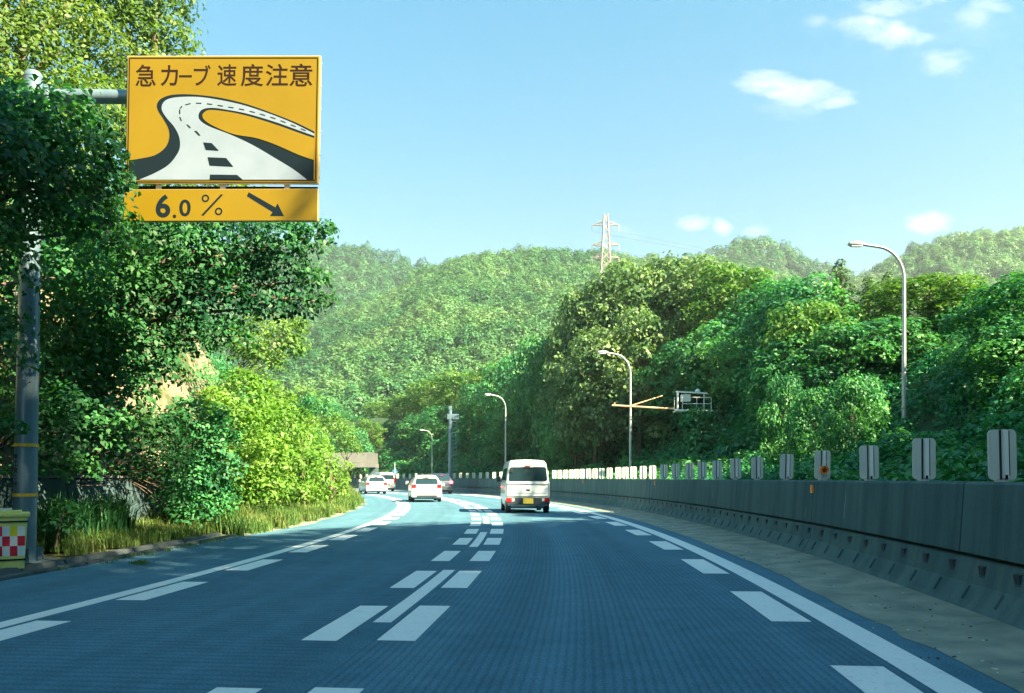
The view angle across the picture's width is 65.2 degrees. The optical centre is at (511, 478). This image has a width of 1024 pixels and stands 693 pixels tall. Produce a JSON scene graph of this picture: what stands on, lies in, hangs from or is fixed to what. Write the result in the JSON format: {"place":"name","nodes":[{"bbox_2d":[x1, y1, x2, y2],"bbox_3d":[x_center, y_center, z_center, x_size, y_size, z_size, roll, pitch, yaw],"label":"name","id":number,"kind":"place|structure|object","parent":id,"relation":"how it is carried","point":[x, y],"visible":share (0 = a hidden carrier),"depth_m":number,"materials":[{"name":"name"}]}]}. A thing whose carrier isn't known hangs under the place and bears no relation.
{"place":"outdoors","nodes":[
{"label":"outdoors","id":0,"kind":"place"},
{"bbox_2d":[43,532,216,558],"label":"verge","id":1,"kind":"structure","parent":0,"point":[48,554],"depth_m":12.80,"materials":[{"name":"soil"}]},
{"bbox_2d":[0,508,29,568],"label":"roadside bin","id":2,"kind":"object","parent":1,"relation":"on","point":[13,530],"visible":1,"depth_m":10.48,"materials":[{"name":"green plastic"}]},
{"bbox_2d":[42,498,89,546],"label":"shrub","id":3,"kind":"object","parent":1,"relation":"on","point":[53,522],"visible":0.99,"depth_m":12.48,"materials":[{"name":"green plant"}]},
{"bbox_2d":[12,69,126,564],"bbox_3d":[-5.329,-2.300,11.400,3.869,7.010,0.620,0,0,0],"label":"sign post","id":4,"kind":"object","parent":1,"relation":"on","point":[25,485],"visible":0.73,"depth_m":11.30,"materials":[{"name":"grey metal"}]},
{"bbox_2d":[124,189,318,222],"bbox_3d":[-4.064,-3.806,11.176,2.739,0.449,0.064,0,0,2],"label":"gradient sign","id":5,"kind":"object","parent":4,"relation":"attached to","point":[215,205],"visible":0.99,"depth_m":11.14,"materials":[{"name":"yellow metal"}]},
{"bbox_2d":[125,56,321,188],"bbox_3d":[-4.027,-4.908,11.207,2.749,1.964,0.140,1,0,2],"label":"warning sign","id":6,"kind":"object","parent":4,"relation":"attached to","point":[222,121],"visible":1,"depth_m":11.14,"materials":[{"name":"yellow metal"}]},
{"bbox_2d":[37,488,150,547],"bbox_3d":[-7.597,0.631,13.899,1.692,0.938,3.615,0,0,0],"label":"tall grass tuft","id":7,"kind":"object","parent":1,"relation":"on","point":[101,514],"visible":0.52,"depth_m":14.09,"materials":[{"name":"green plant"}]},
{"bbox_2d":[0,475,269,521],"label":"retaining wall","id":8,"kind":"structure","parent":1,"relation":"on","point":[49,485],"depth_m":15.14,"materials":[{"name":"grey concrete"}]},
{"bbox_2d":[108,389,252,527],"bbox_3d":[-7.076,-0.441,17.350,2.935,3.012,2.182,0,0,12],"label":"shrub","id":9,"kind":"object","parent":1,"relation":"on","point":[206,475],"visible":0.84,"depth_m":17.16,"materials":[{"name":"green plant"}]},
{"bbox_2d":[36,482,364,555],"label":"verge grass","id":10,"kind":"structure","parent":1,"relation":"on","point":[254,519],"depth_m":17.26,"materials":[{"name":"green plant"}]},
{"bbox_2d":[174,373,302,507],"bbox_3d":[-7.007,-0.910,20.819,3.378,3.989,2.924,0,0,22],"label":"shrub","id":11,"kind":"object","parent":1,"relation":"on","point":[258,467],"visible":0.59,"depth_m":20.48,"materials":[{"name":"green plant"}]},
{"bbox_2d":[234,385,323,507],"bbox_3d":[-7.035,-0.897,23.703,3.028,3.922,3.200,0,0,10],"label":"shrub","id":12,"kind":"object","parent":1,"relation":"on","point":[286,411],"visible":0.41,"depth_m":23.51,"materials":[{"name":"green plant"}]},
{"bbox_2d":[274,412,337,505],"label":"shrub","id":13,"kind":"object","parent":1,"relation":"on","point":[316,476],"visible":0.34,"depth_m":26.75,"materials":[{"name":"green plant"}]},
{"bbox_2d":[311,437,355,502],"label":"shrub","id":14,"kind":"object","parent":1,"relation":"on","point":[337,488],"visible":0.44,"depth_m":30.93,"materials":[{"name":"green plant"}]},
{"bbox_2d":[313,411,364,482],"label":"shrub","id":15,"kind":"object","parent":1,"relation":"on","point":[342,426],"visible":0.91,"depth_m":42.11,"materials":[{"name":"plant"}]},
{"bbox_2d":[0,189,273,475],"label":"bank","id":16,"kind":"structure","parent":0,"point":[172,390],"depth_m":20.48,"materials":[{"name":"beige soil"}]},
{"bbox_2d":[0,367,148,482],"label":"shrub","id":17,"kind":"object","parent":16,"relation":"on","point":[48,412],"visible":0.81,"depth_m":12.61,"materials":[{"name":"green plant"}]},
{"bbox_2d":[0,73,153,440],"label":"broadleaf tree","id":18,"kind":"object","parent":16,"relation":"on","point":[21,153],"visible":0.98,"depth_m":9.72,"materials":[{"name":"green plant"}]},
{"bbox_2d":[0,140,185,332],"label":"broadleaf tree","id":19,"kind":"object","parent":16,"relation":"on","point":[116,199],"visible":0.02,"depth_m":18.48,"materials":[{"name":"green plant"}]},
{"bbox_2d":[0,0,194,195],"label":"broadleaf tree","id":20,"kind":"object","parent":16,"relation":"on","point":[30,38],"visible":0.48,"depth_m":20.28,"materials":[{"name":"green plant"}]},
{"bbox_2d":[70,398,200,510],"bbox_3d":[-6.999,-0.461,14.838,2.807,2.092,2.212,0,0,39],"label":"shrub","id":21,"kind":"object","parent":16,"relation":"on","point":[163,425],"visible":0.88,"depth_m":14.55,"materials":[{"name":"green plant"}]},
{"bbox_2d":[49,0,276,256],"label":"broadleaf tree","id":22,"kind":"object","parent":16,"relation":"on","point":[154,38],"visible":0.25,"depth_m":22.88,"materials":[{"name":"green plant"}]},
{"bbox_2d":[0,189,325,478],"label":"bank undergrowth","id":23,"kind":"object","parent":16,"relation":"on","point":[216,361],"visible":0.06,"depth_m":21.76,"materials":[{"name":"green plant"}]},
{"bbox_2d":[0,180,339,452],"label":"broadleaf tree","id":24,"kind":"object","parent":16,"relation":"on","point":[184,269],"visible":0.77,"depth_m":14.32,"materials":[{"name":"green plant"}]},
{"bbox_2d":[177,365,283,449],"bbox_3d":[-7.298,-1.734,21.479,1.616,2.696,3.169,0,0,28],"label":"shrub","id":25,"kind":"object","parent":16,"relation":"on","point":[253,376],"visible":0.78,"depth_m":21.27,"materials":[{"name":"green plant"}]},
{"bbox_2d":[219,311,311,407],"bbox_3d":[-7.109,-2.528,22.841,2.931,4.510,1.834,0,0,-28],"label":"shrub","id":26,"kind":"object","parent":16,"relation":"on","point":[265,345],"visible":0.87,"depth_m":22.87,"materials":[{"name":"green plant"}]},
{"bbox_2d":[288,392,338,440],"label":"shrub","id":27,"kind":"object","parent":16,"relation":"on","point":[305,403],"visible":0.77,"depth_m":35.74,"materials":[{"name":"green plant"}]},
{"bbox_2d":[188,500,366,541],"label":"roadside sand","id":28,"kind":"structure","parent":0,"point":[322,518],"depth_m":21.83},
{"bbox_2d":[208,251,395,372],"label":"hill","id":29,"kind":"structure","parent":0,"point":[348,277],"depth_m":520.23,"materials":[{"name":"green plant"}]},
{"bbox_2d":[192,236,436,371],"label":"hill forest","id":30,"kind":"object","parent":29,"relation":"on","point":[374,271],"visible":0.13,"depth_m":559.63,"materials":[{"name":"green plant"}]},
{"bbox_2d":[329,317,518,415],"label":"hill","id":31,"kind":"structure","parent":0,"point":[428,366],"depth_m":229.48,"materials":[{"name":"green plant"}]},
{"bbox_2d":[240,242,801,429],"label":"hill forest","id":32,"kind":"object","parent":31,"relation":"on","point":[392,343],"visible":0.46,"depth_m":279.62,"materials":[{"name":"green plant"}]},
{"bbox_2d":[592,213,618,296],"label":"pylon","id":33,"kind":"object","parent":31,"relation":"on","point":[608,241],"visible":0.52,"depth_m":239.45,"materials":[{"name":"grey metal"}]},
{"bbox_2d":[0,489,1021,692],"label":"road","id":34,"kind":"structure","parent":0,"point":[555,600],"depth_m":7.02,"materials":[{"name":"asphalt"}]},
{"bbox_2d":[0,533,234,580],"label":"kerb","id":35,"kind":"structure","parent":34,"relation":"on","point":[38,568],"depth_m":12.04,"materials":[{"name":"concrete"}]},
{"bbox_2d":[56,522,302,569],"bbox_3d":[-5.759,1.207,16.346,1.144,0.067,11.208,0,0,0],"label":"kerb weed","id":36,"kind":"object","parent":34,"relation":"on","point":[136,562],"visible":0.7,"depth_m":12.78,"materials":[{"name":"green plant"}]},
{"bbox_2d":[359,476,386,493],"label":"station wagon","id":37,"kind":"object","parent":34,"relation":"on","point":[377,484],"visible":1,"depth_m":62.13,"materials":[{"name":"grey paint"}]},
{"bbox_2d":[372,472,395,490],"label":"minivan","id":38,"kind":"object","parent":34,"relation":"on","point":[390,478],"visible":0.31,"depth_m":76.17,"materials":[{"name":"grey paint"}]},
{"bbox_2d":[406,475,441,501],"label":"hatchback","id":39,"kind":"object","parent":34,"relation":"on","point":[424,486],"visible":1,"depth_m":41.57,"materials":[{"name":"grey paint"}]},
{"bbox_2d":[428,473,452,493],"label":"dark car","id":40,"kind":"object","parent":34,"relation":"on","point":[446,482],"visible":0.4,"depth_m":63.22,"materials":[{"name":"grey paint"}]},
{"bbox_2d":[0,490,981,692],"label":"road marking","id":41,"kind":"object","parent":34,"relation":"on","point":[416,623],"visible":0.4,"depth_m":7.53,"materials":[{"name":"white paint"}]},
{"bbox_2d":[496,460,549,512],"bbox_3d":[0.443,0.290,30.063,1.940,1.912,3.465,0,0,-4],"label":"van","id":42,"kind":"object","parent":34,"relation":"on","point":[525,484],"visible":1,"depth_m":28.42,"materials":[{"name":"white paint"}]},
{"bbox_2d":[326,478,1023,629],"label":"concrete barrier","id":43,"kind":"object","parent":34,"relation":"on","point":[959,543],"visible":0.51,"depth_m":10.09,"materials":[{"name":"grey concrete"}]},
{"bbox_2d":[712,461,721,478],"bbox_3d":[5.282,-0.208,20.611,0.250,0.488,0.088,0,-1,-2],"label":"glare board","id":44,"kind":"object","parent":43,"relation":"on","point":[716,469],"visible":0.97,"depth_m":20.59,"materials":[{"name":"grey metal"}]},
{"bbox_2d":[730,458,740,479],"bbox_3d":[5.258,-0.213,18.824,0.250,0.496,0.088,-1,-1,1],"label":"glare board","id":45,"kind":"object","parent":43,"relation":"on","point":[735,468],"visible":1,"depth_m":18.81,"materials":[{"name":"grey metal"}]},
{"bbox_2d":[751,457,762,479],"bbox_3d":[5.215,-0.208,17.025,0.250,0.486,0.088,-1,2,-2],"label":"glare board","id":46,"kind":"object","parent":43,"relation":"on","point":[756,468],"visible":1,"depth_m":17.01,"materials":[{"name":"grey metal"}]},
{"bbox_2d":[780,454,793,479],"bbox_3d":[5.153,-0.209,15.016,0.250,0.488,0.088,1,0,1],"label":"glare board","id":47,"kind":"object","parent":43,"relation":"on","point":[786,465],"visible":0.99,"depth_m":15.00,"materials":[{"name":"grey metal"}]},
{"bbox_2d":[814,450,830,478],"bbox_3d":[5.051,-0.207,13.027,0.250,0.485,0.088,1,0,4],"label":"glare board","id":48,"kind":"object","parent":43,"relation":"on","point":[822,457],"visible":0.83,"depth_m":13.01,"materials":[{"name":"grey metal"}]},
{"bbox_2d":[859,445,878,480],"bbox_3d":[4.891,-0.205,10.963,0.250,0.482,0.088,0,-2,6],"label":"glare board","id":49,"kind":"object","parent":43,"relation":"on","point":[869,462],"visible":1,"depth_m":10.94,"materials":[{"name":"grey metal"}]},
{"bbox_2d":[912,438,935,480],"bbox_3d":[4.713,-0.210,9.158,0.250,0.490,0.088,0,0,6],"label":"glare board","id":50,"kind":"object","parent":43,"relation":"on","point":[923,459],"visible":0.97,"depth_m":9.14,"materials":[{"name":"grey metal"}]},
{"bbox_2d":[987,429,1016,481],"bbox_3d":[4.509,-0.206,7.367,0.250,0.482,0.088,-1,-1,3],"label":"glare board","id":51,"kind":"object","parent":43,"relation":"on","point":[1002,455],"visible":0.98,"depth_m":7.35,"materials":[{"name":"grey metal"}]},
{"bbox_2d":[354,488,1023,692],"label":"roadside sand","id":52,"kind":"structure","parent":34,"relation":"on","point":[948,633],"depth_m":7.94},
{"bbox_2d":[0,0,1023,275],"label":"sky","id":53,"kind":"structure","parent":0,"point":[449,128],"materials":[{"name":"blue"}]},
{"bbox_2d":[286,286,1023,477],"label":"hillside","id":54,"kind":"structure","parent":0,"point":[927,425],"depth_m":36.45,"materials":[{"name":"green plant"}]},
{"bbox_2d":[282,383,326,423],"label":"broadleaf tree","id":55,"kind":"object","parent":54,"relation":"on","point":[302,391],"visible":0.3,"depth_m":147.98,"materials":[{"name":"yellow plant"}]},
{"bbox_2d":[314,403,353,422],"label":"broadleaf tree","id":56,"kind":"object","parent":54,"relation":"on","point":[342,413],"visible":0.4,"depth_m":139.32,"materials":[{"name":"green plant"}]},
{"bbox_2d":[310,452,378,475],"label":"overpass","id":57,"kind":"object","parent":54,"relation":"on","point":[368,460],"visible":0.33,"depth_m":94.92,"materials":[{"name":"concrete"}]},
{"bbox_2d":[326,426,375,476],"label":"broadleaf tree","id":58,"kind":"object","parent":54,"relation":"on","point":[361,437],"visible":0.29,"depth_m":99.15,"materials":[{"name":"green plant"}]},
{"bbox_2d":[354,418,387,447],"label":"broadleaf tree","id":59,"kind":"object","parent":54,"relation":"on","point":[372,433],"visible":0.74,"depth_m":111.34,"materials":[{"name":"green plant"}]},
{"bbox_2d":[360,401,398,417],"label":"broadleaf tree","id":60,"kind":"object","parent":54,"relation":"on","point":[377,406],"visible":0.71,"depth_m":148.88,"materials":[{"name":"green plant"}]},
{"bbox_2d":[379,393,419,422],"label":"broadleaf tree","id":61,"kind":"object","parent":54,"relation":"on","point":[399,400],"visible":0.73,"depth_m":114.96,"materials":[{"name":"green plant"}]},
{"bbox_2d":[392,414,426,440],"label":"broadleaf tree","id":62,"kind":"object","parent":54,"relation":"on","point":[406,425],"visible":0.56,"depth_m":102.86,"materials":[{"name":"green plant"}]},
{"bbox_2d":[404,373,453,412],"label":"broadleaf tree","id":63,"kind":"object","parent":54,"relation":"on","point":[422,400],"visible":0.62,"depth_m":110.60,"materials":[{"name":"green plant"}]},
{"bbox_2d":[412,405,460,438],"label":"broadleaf tree","id":64,"kind":"object","parent":54,"relation":"on","point":[437,412],"visible":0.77,"depth_m":96.68,"materials":[{"name":"green plant"}]},
{"bbox_2d":[423,369,477,413],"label":"broadleaf tree","id":65,"kind":"object","parent":54,"relation":"on","point":[451,381],"visible":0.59,"depth_m":102.68,"materials":[{"name":"green plant"}]},
{"bbox_2d":[447,406,458,477],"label":"utility pole","id":66,"kind":"object","parent":54,"relation":"on","point":[450,416],"visible":0.96,"depth_m":74.86,"materials":[{"name":"grey metal"}]},
{"bbox_2d":[453,381,498,435],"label":"broadleaf tree","id":67,"kind":"object","parent":54,"relation":"on","point":[470,420],"visible":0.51,"depth_m":87.06,"materials":[{"name":"green plant"}]},
{"bbox_2d":[456,361,503,410],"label":"broadleaf tree","id":68,"kind":"object","parent":54,"relation":"on","point":[474,377],"visible":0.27,"depth_m":94.58,"materials":[{"name":"green plant"}]},
{"bbox_2d":[471,355,530,436],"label":"broadleaf tree","id":69,"kind":"object","parent":54,"relation":"on","point":[502,366],"visible":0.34,"depth_m":81.13,"materials":[{"name":"green plant"}]},
{"bbox_2d":[481,416,530,459],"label":"broadleaf tree","id":70,"kind":"object","parent":54,"relation":"on","point":[498,435],"visible":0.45,"depth_m":76.91,"materials":[{"name":"green plant"}]},
{"bbox_2d":[493,333,553,446],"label":"broadleaf tree","id":71,"kind":"object","parent":54,"relation":"on","point":[515,412],"visible":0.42,"depth_m":75.22,"materials":[{"name":"green plant"}]},
{"bbox_2d":[511,327,563,456],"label":"broadleaf tree","id":72,"kind":"object","parent":54,"relation":"on","point":[533,378],"visible":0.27,"depth_m":69.31,"materials":[{"name":"green plant"}]},
{"bbox_2d":[535,380,619,468],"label":"broadleaf tree","id":73,"kind":"object","parent":54,"relation":"on","point":[568,450],"visible":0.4,"depth_m":61.19,"materials":[{"name":"green plant"}]},
{"bbox_2d":[533,283,626,465],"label":"broadleaf tree","id":74,"kind":"object","parent":54,"relation":"on","point":[577,299],"visible":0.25,"depth_m":64.72,"materials":[{"name":"green plant"}]},
{"bbox_2d":[536,325,644,465],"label":"broadleaf tree","id":75,"kind":"object","parent":54,"relation":"on","point":[579,361],"visible":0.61,"depth_m":58.30,"materials":[{"name":"green plant"}]},
{"bbox_2d":[542,258,670,402],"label":"broadleaf tree","id":76,"kind":"object","parent":54,"relation":"on","point":[609,285],"visible":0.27,"depth_m":63.41,"materials":[{"name":"green plant"}]},
{"bbox_2d":[597,350,631,471],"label":"street lamp","id":77,"kind":"object","parent":54,"relation":"on","point":[630,422],"visible":0.81,"depth_m":47.95,"materials":[{"name":"grey metal"}]},
{"bbox_2d":[580,303,701,456],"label":"broadleaf tree","id":78,"kind":"object","parent":54,"relation":"on","point":[649,333],"visible":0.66,"depth_m":56.58,"materials":[{"name":"green plant"}]},
{"bbox_2d":[585,250,710,395],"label":"broadleaf tree","id":79,"kind":"object","parent":54,"relation":"on","point":[650,276],"visible":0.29,"depth_m":62.16,"materials":[{"name":"green plant"}]},
{"bbox_2d":[296,306,1023,481],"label":"vine cover","id":80,"kind":"object","parent":54,"relation":"on","point":[740,443],"visible":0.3,"depth_m":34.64,"materials":[{"name":"green plant"}]},
{"bbox_2d":[628,338,717,433],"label":"broadleaf tree","id":81,"kind":"object","parent":54,"relation":"on","point":[666,355],"visible":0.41,"depth_m":54.04,"materials":[{"name":"green plant"}]},
{"bbox_2d":[631,252,741,361],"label":"broadleaf tree","id":82,"kind":"object","parent":54,"relation":"on","point":[683,283],"visible":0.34,"depth_m":59.83,"materials":[{"name":"green plant"}]},
{"bbox_2d":[673,389,712,453],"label":"equipment cage","id":83,"kind":"object","parent":54,"relation":"on","point":[686,397],"visible":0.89,"depth_m":45.99,"materials":[{"name":"white metal"}]},
{"bbox_2d":[656,320,764,420],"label":"broadleaf tree","id":84,"kind":"object","parent":54,"relation":"on","point":[706,336],"visible":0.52,"depth_m":50.79,"materials":[{"name":"green plant"}]},
{"bbox_2d":[680,259,796,356],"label":"broadleaf tree","id":85,"kind":"object","parent":54,"relation":"on","point":[738,278],"visible":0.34,"depth_m":54.77,"materials":[{"name":"green plant"}]},
{"bbox_2d":[700,309,783,394],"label":"broadleaf tree","id":86,"kind":"object","parent":54,"relation":"on","point":[728,379],"visible":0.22,"depth_m":46.72,"materials":[{"name":"green plant"}]},
{"bbox_2d":[707,276,802,366],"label":"broadleaf tree","id":87,"kind":"object","parent":54,"relation":"on","point":[756,297],"visible":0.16,"depth_m":51.31,"materials":[{"name":"green plant"}]},
{"bbox_2d":[750,370,810,464],"bbox_3d":[11.111,-2.176,32.989,2.596,4.591,2.511,0,0,-13],"label":"broadleaf tree","id":88,"kind":"object","parent":54,"relation":"on","point":[779,395],"visible":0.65,"depth_m":32.70,"materials":[{"name":"green plant"}]},
{"bbox_2d":[730,329,866,427],"bbox_3d":[14.655,-4.546,40.170,6.866,5.578,7.234,0,0,5],"label":"broadleaf tree","id":89,"kind":"object","parent":54,"relation":"on","point":[755,379],"visible":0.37,"depth_m":39.02,"materials":[{"name":"green plant"}]},
{"bbox_2d":[735,269,870,372],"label":"broadleaf tree","id":90,"kind":"object","parent":54,"relation":"on","point":[807,292],"visible":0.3,"depth_m":43.17,"materials":[{"name":"green plant"}]},
{"bbox_2d":[756,298,873,386],"bbox_3d":[15.740,-6.080,40.052,6.556,6.332,5.928,0,0,-16],"label":"broadleaf tree","id":91,"kind":"object","parent":54,"relation":"on","point":[809,319],"visible":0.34,"depth_m":39.36,"materials":[{"name":"green plant"}]},
{"bbox_2d":[781,385,853,462],"bbox_3d":[11.121,-1.536,29.052,2.538,3.646,2.674,0,0,12],"label":"broadleaf tree","id":92,"kind":"object","parent":54,"relation":"on","point":[800,435],"visible":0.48,"depth_m":28.69,"materials":[{"name":"green plant"}]},
{"bbox_2d":[819,259,864,344],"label":"conifer tree","id":93,"kind":"object","parent":54,"relation":"on","point":[840,276],"visible":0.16,"depth_m":45.84,"materials":[{"name":"green plant"}]},
{"bbox_2d":[778,316,906,406],"bbox_3d":[15.420,-5.018,36.765,6.044,4.761,6.248,0,0,20],"label":"broadleaf tree","id":94,"kind":"object","parent":54,"relation":"on","point":[839,338],"visible":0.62,"depth_m":35.93,"materials":[{"name":"green plant"}]},
{"bbox_2d":[807,370,892,461],"bbox_3d":[11.040,-1.696,25.891,2.514,3.660,2.598,0,0,-2],"label":"broadleaf tree","id":95,"kind":"object","parent":54,"relation":"on","point":[861,393],"visible":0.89,"depth_m":25.69,"materials":[{"name":"green plant"}]},
{"bbox_2d":[851,277,881,322],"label":"conifer tree","id":96,"kind":"object","parent":54,"relation":"on","point":[864,294],"visible":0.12,"depth_m":43.95,"materials":[{"name":"green plant"}]},
{"bbox_2d":[847,241,905,422],"bbox_3d":[14.053,-4.301,30.800,2.278,9.672,0.220,0,0,0],"label":"street lamp","id":97,"kind":"object","parent":54,"relation":"on","point":[856,244],"visible":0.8,"depth_m":30.74,"materials":[{"name":"grey metal"}]},
{"bbox_2d":[828,314,951,373],"bbox_3d":[17.725,-5.960,36.797,5.950,2.908,5.648,0,0,2],"label":"broadleaf tree","id":98,"kind":"object","parent":54,"relation":"on","point":[918,326],"visible":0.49,"depth_m":35.46,"materials":[{"name":"green plant"}]},
{"bbox_2d":[852,272,991,328],"bbox_3d":[20.019,-8.341,38.036,6.555,3.007,5.926,0,0,-10],"label":"broadleaf tree","id":99,"kind":"object","parent":54,"relation":"on","point":[894,292],"visible":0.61,"depth_m":37.51,"materials":[{"name":"green plant"}]},
{"bbox_2d":[923,278,1018,330],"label":"broadleaf tree","id":100,"kind":"object","parent":54,"relation":"on","point":[963,287],"visible":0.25,"depth_m":35.45,"materials":[{"name":"green plant"}]},
{"bbox_2d":[935,269,1023,355],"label":"broadleaf tree","id":101,"kind":"object","parent":54,"relation":"on","point":[978,313],"visible":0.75,"depth_m":26.91,"materials":[{"name":"green plant"}]},
{"bbox_2d":[937,314,1023,405],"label":"broadleaf tree","id":102,"kind":"object","parent":54,"relation":"on","point":[1012,334],"visible":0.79,"depth_m":24.80,"materials":[{"name":"green plant"}]},
{"bbox_2d":[718,251,843,296],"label":"hill","id":103,"kind":"structure","parent":0,"point":[784,267],"depth_m":544.41,"materials":[{"name":"green plant"}]},
{"bbox_2d":[682,235,854,292],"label":"hill forest","id":104,"kind":"object","parent":103,"relation":"on","point":[740,247],"visible":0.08,"depth_m":544.76,"materials":[{"name":"green plant"}]},
{"bbox_2d":[897,240,1023,295],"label":"hill","id":105,"kind":"structure","parent":0,"point":[963,259],"depth_m":452.33,"materials":[{"name":"green plant"}]},
{"bbox_2d":[823,224,1023,311],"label":"hill forest","id":106,"kind":"object","parent":105,"relation":"on","point":[982,255],"visible":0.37,"depth_m":453.94,"materials":[{"name":"green plant"}]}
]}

